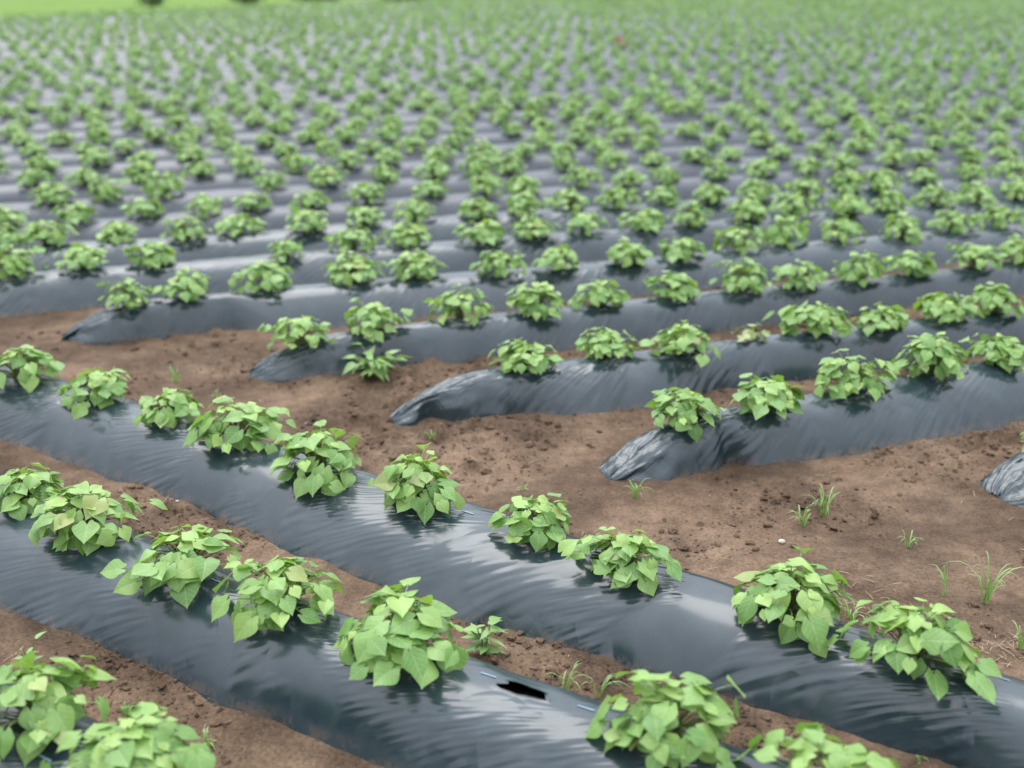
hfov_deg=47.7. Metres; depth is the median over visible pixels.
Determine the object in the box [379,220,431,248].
sweet potato plant
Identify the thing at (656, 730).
sweet potato plant
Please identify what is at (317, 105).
sweet potato plant
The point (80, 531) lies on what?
sweet potato plant
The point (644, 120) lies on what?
sweet potato plant
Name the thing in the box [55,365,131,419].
sweet potato plant
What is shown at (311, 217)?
sweet potato plant
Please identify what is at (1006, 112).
sweet potato plant
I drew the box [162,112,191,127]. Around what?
sweet potato plant
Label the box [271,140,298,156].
sweet potato plant
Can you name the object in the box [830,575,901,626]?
straw patch
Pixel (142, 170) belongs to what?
sweet potato plant
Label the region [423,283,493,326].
sweet potato plant
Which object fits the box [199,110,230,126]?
sweet potato plant
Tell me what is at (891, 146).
sweet potato plant
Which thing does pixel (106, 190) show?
sweet potato plant
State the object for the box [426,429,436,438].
grass tuft
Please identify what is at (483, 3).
mulched ridge
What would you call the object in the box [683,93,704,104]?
sweet potato plant
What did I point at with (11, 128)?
sweet potato plant
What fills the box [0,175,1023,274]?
mulched ridge
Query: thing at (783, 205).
sweet potato plant
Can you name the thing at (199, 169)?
sweet potato plant
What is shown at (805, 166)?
sweet potato plant
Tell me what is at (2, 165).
sweet potato plant
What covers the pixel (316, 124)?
sweet potato plant
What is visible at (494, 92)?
sweet potato plant
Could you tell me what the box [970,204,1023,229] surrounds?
sweet potato plant
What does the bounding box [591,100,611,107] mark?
sweet potato plant
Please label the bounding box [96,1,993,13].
mulched ridge
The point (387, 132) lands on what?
sweet potato plant
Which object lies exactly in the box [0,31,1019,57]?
mulched ridge
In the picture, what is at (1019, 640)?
grass tuft
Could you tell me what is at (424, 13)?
mulched ridge
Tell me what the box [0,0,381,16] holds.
meadow
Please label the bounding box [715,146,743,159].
sweet potato plant
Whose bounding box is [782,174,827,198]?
sweet potato plant
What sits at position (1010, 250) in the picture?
sweet potato plant
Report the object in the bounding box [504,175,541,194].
sweet potato plant
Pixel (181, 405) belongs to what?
sweet potato plant
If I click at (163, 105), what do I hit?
sweet potato plant
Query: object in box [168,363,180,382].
grass tuft
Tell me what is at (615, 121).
sweet potato plant
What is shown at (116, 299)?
sweet potato plant
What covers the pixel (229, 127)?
sweet potato plant
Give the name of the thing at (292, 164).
sweet potato plant
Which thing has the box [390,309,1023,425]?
mulched ridge
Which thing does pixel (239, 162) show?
sweet potato plant
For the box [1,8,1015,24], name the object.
mulched ridge
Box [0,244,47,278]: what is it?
sweet potato plant
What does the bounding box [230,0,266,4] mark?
shrub
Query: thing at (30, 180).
sweet potato plant
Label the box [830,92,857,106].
sweet potato plant
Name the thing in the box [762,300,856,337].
sweet potato plant
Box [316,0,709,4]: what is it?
mulched ridge
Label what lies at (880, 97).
sweet potato plant
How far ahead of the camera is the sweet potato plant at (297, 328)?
5.97 m
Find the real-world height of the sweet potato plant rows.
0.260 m
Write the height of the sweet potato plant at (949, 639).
0.194 m
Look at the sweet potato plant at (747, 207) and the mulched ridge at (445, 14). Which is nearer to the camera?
the sweet potato plant at (747, 207)
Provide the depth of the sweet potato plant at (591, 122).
13.57 m
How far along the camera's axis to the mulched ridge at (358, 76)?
20.70 m
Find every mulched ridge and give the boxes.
[0,7,1016,23]
[0,9,1020,25]
[0,14,1018,32]
[0,20,1023,40]
[0,21,1021,42]
[0,23,1020,44]
[0,24,1022,47]
[0,26,1023,49]
[0,27,1023,51]
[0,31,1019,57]
[0,34,1018,60]
[0,36,1023,63]
[0,41,1023,71]
[0,44,1023,75]
[0,47,1023,79]
[0,51,1021,84]
[0,54,1023,89]
[0,58,1021,95]
[0,62,1023,102]
[0,72,1023,115]
[0,77,1022,124]
[0,83,1023,134]
[0,90,1023,144]
[0,98,1023,155]
[0,107,1023,170]
[0,117,1023,184]
[0,129,1023,203]
[0,141,1023,222]
[0,156,1023,246]
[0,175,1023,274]
[0,198,1023,316]
[0,365,1023,767]
[0,473,788,767]
[0,683,125,767]
[1,5,1000,19]
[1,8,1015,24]
[1,18,1023,38]
[1,29,1019,54]
[1,38,1023,67]
[2,13,1018,31]
[3,10,1019,26]
[3,12,1018,29]
[5,11,1020,28]
[5,67,1018,108]
[8,5,1022,20]
[8,15,1017,34]
[8,17,1015,36]
[13,4,1020,18]
[14,6,1014,21]
[15,3,1019,17]
[45,2,1018,15]
[62,224,1023,344]
[68,2,979,14]
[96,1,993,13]
[157,0,1019,11]
[158,0,1002,10]
[194,0,958,9]
[214,0,889,8]
[236,0,859,7]
[249,261,1023,381]
[262,0,805,6]
[284,0,755,5]
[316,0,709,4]
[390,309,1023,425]
[600,360,1023,480]
[978,452,1023,507]
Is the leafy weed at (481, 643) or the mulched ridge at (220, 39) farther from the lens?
the mulched ridge at (220, 39)
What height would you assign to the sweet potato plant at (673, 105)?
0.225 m
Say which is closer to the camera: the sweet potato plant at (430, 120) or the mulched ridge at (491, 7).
the sweet potato plant at (430, 120)
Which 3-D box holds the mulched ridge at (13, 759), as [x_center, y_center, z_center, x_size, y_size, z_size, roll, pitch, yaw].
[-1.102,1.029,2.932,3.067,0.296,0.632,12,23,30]
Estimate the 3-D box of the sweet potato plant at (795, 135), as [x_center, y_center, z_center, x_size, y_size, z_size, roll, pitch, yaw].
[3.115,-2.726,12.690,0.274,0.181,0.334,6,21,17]
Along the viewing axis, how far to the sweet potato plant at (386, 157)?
11.10 m
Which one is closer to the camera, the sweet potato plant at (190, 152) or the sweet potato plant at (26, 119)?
the sweet potato plant at (190, 152)
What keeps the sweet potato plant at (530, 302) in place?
on the mulched ridge at (456, 340)
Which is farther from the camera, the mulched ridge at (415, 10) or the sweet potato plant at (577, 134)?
the mulched ridge at (415, 10)
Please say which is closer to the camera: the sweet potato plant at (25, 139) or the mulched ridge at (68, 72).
the sweet potato plant at (25, 139)
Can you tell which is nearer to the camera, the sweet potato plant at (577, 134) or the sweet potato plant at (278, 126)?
the sweet potato plant at (577, 134)
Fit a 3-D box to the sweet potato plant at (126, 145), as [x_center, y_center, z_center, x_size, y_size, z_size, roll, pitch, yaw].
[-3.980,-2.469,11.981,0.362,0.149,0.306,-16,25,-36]
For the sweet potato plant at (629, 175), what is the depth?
10.11 m
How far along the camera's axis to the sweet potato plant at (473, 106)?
14.80 m
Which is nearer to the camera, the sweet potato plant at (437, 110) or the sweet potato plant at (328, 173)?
the sweet potato plant at (328, 173)
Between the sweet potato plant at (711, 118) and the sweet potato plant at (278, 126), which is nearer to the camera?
the sweet potato plant at (278, 126)
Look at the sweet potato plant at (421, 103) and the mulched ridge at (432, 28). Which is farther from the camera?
the mulched ridge at (432, 28)
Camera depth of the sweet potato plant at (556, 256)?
7.32 m
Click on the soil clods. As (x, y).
(559, 643)
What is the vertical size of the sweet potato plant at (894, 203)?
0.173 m
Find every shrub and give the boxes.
[134,0,167,6]
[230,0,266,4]
[294,0,346,2]
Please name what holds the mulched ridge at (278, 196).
on the ground
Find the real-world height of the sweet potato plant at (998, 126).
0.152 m
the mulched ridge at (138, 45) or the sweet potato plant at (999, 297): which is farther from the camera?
the mulched ridge at (138, 45)
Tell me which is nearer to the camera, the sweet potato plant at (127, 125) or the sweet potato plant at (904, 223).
the sweet potato plant at (904, 223)
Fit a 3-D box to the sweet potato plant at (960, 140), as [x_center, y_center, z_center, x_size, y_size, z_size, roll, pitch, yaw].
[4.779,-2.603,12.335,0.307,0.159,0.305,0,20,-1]
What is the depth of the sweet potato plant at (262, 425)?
4.64 m
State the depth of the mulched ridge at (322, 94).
18.34 m
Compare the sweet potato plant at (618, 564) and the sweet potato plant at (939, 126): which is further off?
the sweet potato plant at (939, 126)
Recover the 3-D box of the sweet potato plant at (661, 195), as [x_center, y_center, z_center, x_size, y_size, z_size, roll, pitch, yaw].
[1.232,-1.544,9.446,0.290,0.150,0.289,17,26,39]
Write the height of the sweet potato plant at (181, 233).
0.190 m
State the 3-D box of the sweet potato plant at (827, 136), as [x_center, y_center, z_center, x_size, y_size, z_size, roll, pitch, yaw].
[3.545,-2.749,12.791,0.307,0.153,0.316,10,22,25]
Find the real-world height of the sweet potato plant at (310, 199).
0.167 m
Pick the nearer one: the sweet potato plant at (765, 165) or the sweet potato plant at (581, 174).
the sweet potato plant at (581, 174)
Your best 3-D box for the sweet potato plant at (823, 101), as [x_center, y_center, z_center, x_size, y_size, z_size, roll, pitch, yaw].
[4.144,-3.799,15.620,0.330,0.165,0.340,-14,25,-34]
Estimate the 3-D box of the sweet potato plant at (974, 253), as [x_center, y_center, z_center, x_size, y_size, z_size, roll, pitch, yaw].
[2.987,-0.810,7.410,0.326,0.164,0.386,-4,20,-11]
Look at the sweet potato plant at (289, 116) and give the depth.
14.08 m
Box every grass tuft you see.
[120,701,135,715]
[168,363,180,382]
[204,727,217,748]
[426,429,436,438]
[545,661,590,690]
[578,673,632,698]
[623,478,650,498]
[787,505,811,527]
[799,483,838,515]
[840,599,868,624]
[897,530,921,547]
[916,755,927,764]
[933,564,947,595]
[940,551,1019,604]
[1011,620,1023,649]
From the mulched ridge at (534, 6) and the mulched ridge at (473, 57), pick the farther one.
the mulched ridge at (534, 6)
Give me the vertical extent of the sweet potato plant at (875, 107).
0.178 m
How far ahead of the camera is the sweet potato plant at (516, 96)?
15.82 m
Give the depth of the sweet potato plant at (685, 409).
4.85 m
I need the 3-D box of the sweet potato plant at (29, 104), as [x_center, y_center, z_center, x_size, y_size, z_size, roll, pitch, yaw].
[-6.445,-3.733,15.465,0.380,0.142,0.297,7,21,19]
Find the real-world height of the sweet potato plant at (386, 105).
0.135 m
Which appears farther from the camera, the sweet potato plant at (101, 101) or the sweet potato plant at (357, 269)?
the sweet potato plant at (101, 101)
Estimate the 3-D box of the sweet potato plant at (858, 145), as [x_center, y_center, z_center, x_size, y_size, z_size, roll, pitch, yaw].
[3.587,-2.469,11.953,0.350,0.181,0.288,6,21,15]
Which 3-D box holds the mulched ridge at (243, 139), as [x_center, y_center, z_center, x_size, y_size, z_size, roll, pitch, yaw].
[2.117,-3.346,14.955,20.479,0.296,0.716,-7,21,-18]
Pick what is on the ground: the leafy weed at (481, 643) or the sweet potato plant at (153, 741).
the leafy weed at (481, 643)
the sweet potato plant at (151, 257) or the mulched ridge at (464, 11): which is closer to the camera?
the sweet potato plant at (151, 257)
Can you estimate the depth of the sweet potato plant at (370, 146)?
11.91 m
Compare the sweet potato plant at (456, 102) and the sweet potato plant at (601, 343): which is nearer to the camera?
the sweet potato plant at (601, 343)
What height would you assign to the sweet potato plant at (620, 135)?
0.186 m
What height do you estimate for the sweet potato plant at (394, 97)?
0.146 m
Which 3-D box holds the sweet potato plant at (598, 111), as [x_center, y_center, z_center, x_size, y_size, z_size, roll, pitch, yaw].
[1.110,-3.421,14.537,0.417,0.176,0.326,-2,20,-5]
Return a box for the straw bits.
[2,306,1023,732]
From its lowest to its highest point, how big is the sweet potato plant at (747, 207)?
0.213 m
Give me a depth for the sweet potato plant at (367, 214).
8.57 m
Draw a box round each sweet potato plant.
[0,105,23,116]
[0,121,24,135]
[0,160,11,172]
[0,204,28,226]
[0,223,26,251]
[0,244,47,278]
[0,344,64,392]
[0,463,64,520]
[0,651,117,766]
[7,131,35,144]
[11,112,38,124]
[16,99,41,109]
[16,168,55,186]
[17,142,48,155]
[18,220,78,247]
[21,154,60,170]
[28,180,76,206]
[28,481,167,555]
[39,105,60,115]
[40,701,215,767]
[44,129,75,143]
[45,110,72,125]
[49,202,98,224]
[52,94,78,107]
[54,243,108,271]
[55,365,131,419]
[63,165,98,186]
[69,99,95,114]
[69,140,98,153]
[77,147,115,164]
[84,108,113,122]
[84,117,107,130]
[85,126,113,142]
[87,175,132,201]
[91,96,114,105]
[95,277,153,309]
[96,220,138,245]
[100,524,244,607]
[112,138,142,152]
[113,100,140,111]
[119,113,152,129]
[120,196,165,216]
[121,161,156,181]
[123,108,144,119]
[123,240,175,268]
[127,90,156,104]
[127,150,156,164]
[133,387,203,428]
[140,125,172,141]
[140,170,184,199]
[150,97,176,112]
[153,267,211,301]
[160,214,211,241]
[161,133,197,150]
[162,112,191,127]
[163,92,187,103]
[163,105,189,116]
[174,142,212,161]
[178,123,208,136]
[180,160,216,176]
[183,395,296,454]
[184,99,207,109]
[184,192,223,217]
[198,103,226,115]
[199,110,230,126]
[209,134,235,149]
[211,120,235,136]
[211,555,342,641]
[214,213,269,236]
[220,98,244,108]
[222,142,253,159]
[228,254,293,292]
[229,154,267,174]
[230,102,261,115]
[231,192,273,209]
[242,112,269,124]
[250,169,288,190]
[252,94,279,107]
[253,131,278,145]
[257,315,335,348]
[262,119,291,133]
[266,101,295,113]
[268,239,303,259]
[269,420,365,498]
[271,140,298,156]
[277,112,300,122]
[279,154,314,171]
[285,208,328,232]
[288,97,310,105]
[288,190,330,208]
[293,128,327,141]
[304,100,334,113]
[304,118,326,130]
[304,162,349,186]
[314,137,342,154]
[317,106,344,122]
[321,250,388,286]
[323,223,378,253]
[327,150,365,166]
[332,577,468,689]
[333,125,362,140]
[341,182,392,203]
[344,100,365,113]
[344,298,412,342]
[345,116,367,129]
[345,205,384,224]
[354,138,386,151]
[355,90,378,104]
[355,105,380,121]
[364,162,401,182]
[368,442,465,524]
[369,123,401,139]
[371,113,403,128]
[372,147,402,164]
[376,101,395,110]
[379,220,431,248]
[383,92,404,101]
[388,248,448,281]
[391,195,437,222]
[393,132,428,152]
[404,99,430,108]
[411,179,449,196]
[412,157,449,178]
[413,124,439,135]
[415,90,439,102]
[417,115,441,124]
[423,143,459,161]
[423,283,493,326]
[424,99,451,115]
[439,134,470,147]
[446,88,470,99]
[447,96,466,106]
[447,110,475,124]
[450,123,476,135]
[452,219,507,245]
[455,103,483,114]
[457,153,500,176]
[458,197,498,217]
[463,138,502,160]
[467,170,507,196]
[469,250,526,277]
[475,92,502,107]
[481,88,503,98]
[487,337,562,374]
[487,493,571,551]
[488,109,512,122]
[488,151,526,173]
[492,99,514,112]
[500,121,523,133]
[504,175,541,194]
[504,282,567,320]
[505,92,530,104]
[506,141,536,156]
[506,189,551,218]
[508,214,560,239]
[516,110,542,120]
[523,97,549,111]
[524,128,556,148]
[531,116,558,130]
[531,244,579,270]
[537,90,562,103]
[547,155,581,169]
[547,187,589,212]
[548,142,576,155]
[557,106,582,119]
[558,526,681,596]
[559,99,583,110]
[559,165,603,187]
[560,124,593,141]
[565,89,593,102]
[565,212,609,235]
[567,279,630,309]
[568,116,598,129]
[574,326,654,358]
[584,135,612,155]
[585,669,745,767]
[586,105,615,117]
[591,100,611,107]
[594,185,640,208]
[595,147,629,167]
[599,112,627,127]
[601,86,624,100]
[604,124,636,140]
[604,237,653,267]
[611,166,648,187]
[615,208,665,231]
[620,102,642,116]
[622,96,646,107]
[630,136,660,150]
[633,112,659,125]
[636,123,665,137]
[639,150,670,164]
[643,186,680,202]
[643,270,700,302]
[644,387,725,442]
[647,164,680,185]
[651,320,720,366]
[654,93,678,106]
[656,237,706,262]
[662,98,688,114]
[666,199,713,226]
[670,121,704,136]
[678,146,714,162]
[680,97,708,114]
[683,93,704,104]
[692,181,729,203]
[700,112,723,123]
[700,134,725,147]
[700,158,736,178]
[709,257,771,293]
[711,221,766,255]
[713,121,734,135]
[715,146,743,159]
[718,101,745,112]
[725,193,766,222]
[729,373,804,420]
[731,545,853,657]
[733,109,760,121]
[733,723,898,767]
[736,178,781,201]
[737,117,770,133]
[740,158,779,176]
[741,92,763,103]
[746,130,778,144]
[749,101,774,111]
[759,213,809,249]
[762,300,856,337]
[767,144,793,157]
[767,192,820,215]
[771,109,795,118]
[771,259,829,290]
[774,116,798,129]
[777,98,800,109]
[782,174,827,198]
[784,127,807,141]
[790,157,823,172]
[801,103,825,119]
[805,140,836,155]
[806,97,830,107]
[813,114,838,126]
[814,349,899,401]
[816,129,844,140]
[819,214,867,244]
[823,149,863,171]
[824,597,1002,704]
[825,192,872,214]
[827,170,864,193]
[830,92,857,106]
[831,250,888,286]
[833,102,857,116]
[842,136,876,152]
[847,115,871,127]
[850,120,880,143]
[850,302,909,336]
[862,92,892,105]
[862,168,903,190]
[866,101,889,113]
[870,188,912,211]
[871,151,909,165]
[872,111,900,124]
[877,139,905,151]
[879,211,923,245]
[881,123,912,138]
[886,250,939,276]
[889,99,916,114]
[890,331,968,381]
[902,149,945,163]
[907,167,941,182]
[908,111,934,124]
[910,183,962,208]
[913,291,984,323]
[914,98,942,111]
[919,118,955,133]
[923,135,948,147]
[926,209,983,233]
[940,108,968,122]
[944,242,1007,269]
[946,161,987,180]
[947,132,975,145]
[949,100,974,110]
[952,118,981,132]
[953,145,986,161]
[955,181,996,207]
[958,333,1023,373]
[959,281,1023,319]
[966,107,991,121]
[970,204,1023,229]
[973,94,1003,109]
[983,119,1012,133]
[984,131,1012,144]
[985,143,1021,159]
[987,156,1023,178]
[996,106,1023,119]
[996,177,1023,199]
[996,233,1023,264]
[1016,130,1023,141]
[1020,432,1023,451]
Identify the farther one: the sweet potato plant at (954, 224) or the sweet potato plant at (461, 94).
the sweet potato plant at (461, 94)
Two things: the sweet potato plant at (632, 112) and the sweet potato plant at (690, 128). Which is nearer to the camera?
the sweet potato plant at (690, 128)
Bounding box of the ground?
[0,260,1023,767]
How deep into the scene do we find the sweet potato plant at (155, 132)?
12.76 m
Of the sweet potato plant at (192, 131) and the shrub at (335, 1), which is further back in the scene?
the shrub at (335, 1)
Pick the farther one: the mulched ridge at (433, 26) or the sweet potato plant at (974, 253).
the mulched ridge at (433, 26)
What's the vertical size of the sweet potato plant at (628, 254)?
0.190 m
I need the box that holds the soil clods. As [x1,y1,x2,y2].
[3,261,1023,767]
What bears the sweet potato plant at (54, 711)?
on the mulched ridge at (13, 759)
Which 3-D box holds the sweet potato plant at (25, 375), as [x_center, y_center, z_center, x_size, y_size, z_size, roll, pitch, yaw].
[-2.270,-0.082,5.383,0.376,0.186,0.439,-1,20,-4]
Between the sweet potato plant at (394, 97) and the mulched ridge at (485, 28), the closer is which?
the sweet potato plant at (394, 97)
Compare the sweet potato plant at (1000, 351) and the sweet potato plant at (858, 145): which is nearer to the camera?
the sweet potato plant at (1000, 351)
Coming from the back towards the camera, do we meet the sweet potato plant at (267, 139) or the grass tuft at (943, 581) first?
the sweet potato plant at (267, 139)
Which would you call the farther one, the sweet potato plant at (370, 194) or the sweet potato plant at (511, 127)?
the sweet potato plant at (511, 127)
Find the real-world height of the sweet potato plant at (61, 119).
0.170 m
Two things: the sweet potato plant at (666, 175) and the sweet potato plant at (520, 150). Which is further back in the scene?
the sweet potato plant at (520, 150)
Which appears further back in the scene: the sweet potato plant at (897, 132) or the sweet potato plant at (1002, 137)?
the sweet potato plant at (897, 132)
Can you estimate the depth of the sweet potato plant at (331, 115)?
14.26 m
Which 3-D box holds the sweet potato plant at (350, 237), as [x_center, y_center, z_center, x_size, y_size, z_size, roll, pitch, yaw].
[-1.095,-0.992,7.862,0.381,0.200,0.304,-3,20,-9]
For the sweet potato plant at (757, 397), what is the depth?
4.94 m
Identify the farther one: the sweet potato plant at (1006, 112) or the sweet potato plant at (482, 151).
the sweet potato plant at (1006, 112)
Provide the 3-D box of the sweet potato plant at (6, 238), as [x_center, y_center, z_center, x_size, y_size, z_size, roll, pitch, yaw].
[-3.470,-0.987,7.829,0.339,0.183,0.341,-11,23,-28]
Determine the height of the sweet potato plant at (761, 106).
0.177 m
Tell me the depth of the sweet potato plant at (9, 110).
14.62 m
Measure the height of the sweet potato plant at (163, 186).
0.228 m
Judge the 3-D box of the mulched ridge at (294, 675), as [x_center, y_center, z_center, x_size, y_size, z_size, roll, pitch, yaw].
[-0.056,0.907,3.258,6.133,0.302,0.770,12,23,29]
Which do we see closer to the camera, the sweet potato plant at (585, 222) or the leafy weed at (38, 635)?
the leafy weed at (38, 635)
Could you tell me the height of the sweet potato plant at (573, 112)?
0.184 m
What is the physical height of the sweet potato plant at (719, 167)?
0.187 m
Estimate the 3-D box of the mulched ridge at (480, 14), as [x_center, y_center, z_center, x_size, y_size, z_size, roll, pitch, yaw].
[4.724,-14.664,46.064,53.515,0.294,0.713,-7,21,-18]
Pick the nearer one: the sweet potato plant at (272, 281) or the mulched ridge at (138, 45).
the sweet potato plant at (272, 281)
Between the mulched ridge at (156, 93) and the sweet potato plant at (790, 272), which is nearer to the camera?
the sweet potato plant at (790, 272)
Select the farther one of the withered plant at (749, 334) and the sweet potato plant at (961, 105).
the sweet potato plant at (961, 105)
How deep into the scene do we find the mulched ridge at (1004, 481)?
4.65 m
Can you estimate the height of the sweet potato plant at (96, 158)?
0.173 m
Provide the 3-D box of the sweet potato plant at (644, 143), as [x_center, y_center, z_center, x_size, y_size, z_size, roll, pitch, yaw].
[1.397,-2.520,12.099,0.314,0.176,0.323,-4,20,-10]
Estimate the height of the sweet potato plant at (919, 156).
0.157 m
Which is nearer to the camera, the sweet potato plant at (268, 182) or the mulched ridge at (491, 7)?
the sweet potato plant at (268, 182)
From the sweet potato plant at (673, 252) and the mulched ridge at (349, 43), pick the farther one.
the mulched ridge at (349, 43)
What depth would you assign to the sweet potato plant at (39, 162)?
10.89 m
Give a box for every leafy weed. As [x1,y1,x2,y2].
[11,631,46,659]
[342,343,413,380]
[459,616,511,655]
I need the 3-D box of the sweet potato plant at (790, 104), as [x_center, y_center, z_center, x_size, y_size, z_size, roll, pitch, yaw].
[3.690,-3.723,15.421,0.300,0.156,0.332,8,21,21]
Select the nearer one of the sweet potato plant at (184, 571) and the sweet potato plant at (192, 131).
the sweet potato plant at (184, 571)
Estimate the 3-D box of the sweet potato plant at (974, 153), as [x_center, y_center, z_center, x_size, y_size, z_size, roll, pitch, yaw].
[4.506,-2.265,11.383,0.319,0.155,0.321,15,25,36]
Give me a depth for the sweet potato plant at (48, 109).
14.71 m
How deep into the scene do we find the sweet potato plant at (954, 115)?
14.25 m
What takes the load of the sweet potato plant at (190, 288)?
on the mulched ridge at (167, 317)
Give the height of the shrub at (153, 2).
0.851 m
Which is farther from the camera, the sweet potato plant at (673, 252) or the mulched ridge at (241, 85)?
the mulched ridge at (241, 85)
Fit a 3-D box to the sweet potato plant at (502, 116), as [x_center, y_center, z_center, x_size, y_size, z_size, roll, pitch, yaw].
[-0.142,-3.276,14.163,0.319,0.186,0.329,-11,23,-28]
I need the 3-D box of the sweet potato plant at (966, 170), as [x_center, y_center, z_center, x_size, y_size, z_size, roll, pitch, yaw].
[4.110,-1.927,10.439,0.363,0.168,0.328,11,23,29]
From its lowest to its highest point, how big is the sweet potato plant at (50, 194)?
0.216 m
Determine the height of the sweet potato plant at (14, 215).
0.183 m
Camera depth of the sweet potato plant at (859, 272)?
7.06 m
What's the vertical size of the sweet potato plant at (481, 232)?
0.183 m
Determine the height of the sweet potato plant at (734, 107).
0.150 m
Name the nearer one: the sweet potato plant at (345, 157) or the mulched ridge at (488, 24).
the sweet potato plant at (345, 157)
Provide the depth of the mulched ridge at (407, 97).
17.57 m
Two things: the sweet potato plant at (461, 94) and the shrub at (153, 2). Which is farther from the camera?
the shrub at (153, 2)
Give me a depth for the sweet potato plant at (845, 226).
8.06 m
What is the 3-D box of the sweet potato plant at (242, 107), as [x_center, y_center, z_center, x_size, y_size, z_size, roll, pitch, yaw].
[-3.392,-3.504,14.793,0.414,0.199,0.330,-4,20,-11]
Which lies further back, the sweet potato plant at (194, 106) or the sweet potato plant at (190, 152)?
the sweet potato plant at (194, 106)
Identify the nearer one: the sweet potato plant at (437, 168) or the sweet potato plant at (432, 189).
the sweet potato plant at (432, 189)
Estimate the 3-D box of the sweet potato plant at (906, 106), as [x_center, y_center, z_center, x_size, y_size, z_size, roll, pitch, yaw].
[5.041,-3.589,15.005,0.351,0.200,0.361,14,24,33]
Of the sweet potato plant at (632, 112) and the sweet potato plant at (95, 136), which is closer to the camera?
the sweet potato plant at (95, 136)
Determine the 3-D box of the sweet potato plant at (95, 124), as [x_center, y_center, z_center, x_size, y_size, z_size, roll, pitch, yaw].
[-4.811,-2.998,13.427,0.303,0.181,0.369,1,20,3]
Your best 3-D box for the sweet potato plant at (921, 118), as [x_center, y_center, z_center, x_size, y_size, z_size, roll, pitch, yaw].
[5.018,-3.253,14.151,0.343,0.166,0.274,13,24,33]
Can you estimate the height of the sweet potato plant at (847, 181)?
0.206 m
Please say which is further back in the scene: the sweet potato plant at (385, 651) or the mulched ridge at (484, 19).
the mulched ridge at (484, 19)
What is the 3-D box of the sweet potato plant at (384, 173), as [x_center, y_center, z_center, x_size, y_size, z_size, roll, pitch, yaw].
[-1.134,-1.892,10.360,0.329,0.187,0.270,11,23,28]
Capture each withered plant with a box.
[615,35,625,43]
[731,323,770,341]
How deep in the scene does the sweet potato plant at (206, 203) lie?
8.99 m
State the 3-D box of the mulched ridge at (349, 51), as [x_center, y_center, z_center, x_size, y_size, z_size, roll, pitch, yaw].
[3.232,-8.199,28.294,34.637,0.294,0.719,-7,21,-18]
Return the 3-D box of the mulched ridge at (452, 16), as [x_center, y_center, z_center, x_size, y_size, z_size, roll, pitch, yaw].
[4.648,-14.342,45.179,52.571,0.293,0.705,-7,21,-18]
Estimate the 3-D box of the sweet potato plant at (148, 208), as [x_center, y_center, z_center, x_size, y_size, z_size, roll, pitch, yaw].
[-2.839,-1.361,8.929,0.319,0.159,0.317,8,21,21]
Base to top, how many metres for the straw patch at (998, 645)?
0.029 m
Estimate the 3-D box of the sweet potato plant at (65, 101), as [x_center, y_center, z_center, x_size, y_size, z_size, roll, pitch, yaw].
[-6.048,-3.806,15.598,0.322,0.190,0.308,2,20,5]
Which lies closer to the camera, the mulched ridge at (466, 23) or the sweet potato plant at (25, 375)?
the sweet potato plant at (25, 375)
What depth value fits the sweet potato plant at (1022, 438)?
4.67 m
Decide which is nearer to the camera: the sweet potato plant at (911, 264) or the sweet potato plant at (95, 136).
the sweet potato plant at (911, 264)
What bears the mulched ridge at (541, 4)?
on the ground
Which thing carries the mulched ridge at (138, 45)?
on the ground
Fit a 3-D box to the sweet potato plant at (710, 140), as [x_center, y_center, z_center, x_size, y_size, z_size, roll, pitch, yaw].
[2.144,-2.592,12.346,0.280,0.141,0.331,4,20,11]
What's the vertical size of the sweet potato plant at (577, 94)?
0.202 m
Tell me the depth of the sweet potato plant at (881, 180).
9.94 m
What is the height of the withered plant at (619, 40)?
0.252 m
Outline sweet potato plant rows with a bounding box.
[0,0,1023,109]
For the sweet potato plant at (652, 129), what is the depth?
12.95 m
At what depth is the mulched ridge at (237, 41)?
30.70 m
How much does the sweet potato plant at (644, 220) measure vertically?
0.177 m
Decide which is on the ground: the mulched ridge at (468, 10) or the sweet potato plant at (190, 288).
the mulched ridge at (468, 10)
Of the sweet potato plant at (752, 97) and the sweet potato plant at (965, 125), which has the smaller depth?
the sweet potato plant at (965, 125)
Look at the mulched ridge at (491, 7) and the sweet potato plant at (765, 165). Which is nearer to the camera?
the sweet potato plant at (765, 165)
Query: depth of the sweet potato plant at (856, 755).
2.68 m
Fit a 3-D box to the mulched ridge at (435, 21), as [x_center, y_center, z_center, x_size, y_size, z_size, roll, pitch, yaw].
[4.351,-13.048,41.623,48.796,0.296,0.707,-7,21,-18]
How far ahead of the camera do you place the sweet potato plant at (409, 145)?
12.03 m
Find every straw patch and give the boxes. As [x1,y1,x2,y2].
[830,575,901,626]
[968,622,1023,660]
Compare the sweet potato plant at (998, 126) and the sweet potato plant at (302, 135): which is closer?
the sweet potato plant at (302, 135)
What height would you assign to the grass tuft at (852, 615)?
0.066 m
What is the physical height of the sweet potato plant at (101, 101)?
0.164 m
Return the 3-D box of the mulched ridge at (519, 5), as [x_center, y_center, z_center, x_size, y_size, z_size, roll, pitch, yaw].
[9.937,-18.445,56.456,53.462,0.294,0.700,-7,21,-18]
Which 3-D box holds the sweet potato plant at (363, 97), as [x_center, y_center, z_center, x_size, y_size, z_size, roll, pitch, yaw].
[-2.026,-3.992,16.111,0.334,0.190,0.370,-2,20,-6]
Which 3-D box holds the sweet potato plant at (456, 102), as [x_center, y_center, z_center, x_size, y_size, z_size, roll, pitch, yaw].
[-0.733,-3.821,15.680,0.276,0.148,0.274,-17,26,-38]
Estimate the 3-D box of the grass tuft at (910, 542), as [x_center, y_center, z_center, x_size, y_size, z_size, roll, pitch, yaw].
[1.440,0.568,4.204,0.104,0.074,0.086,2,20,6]
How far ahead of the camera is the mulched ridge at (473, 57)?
24.18 m

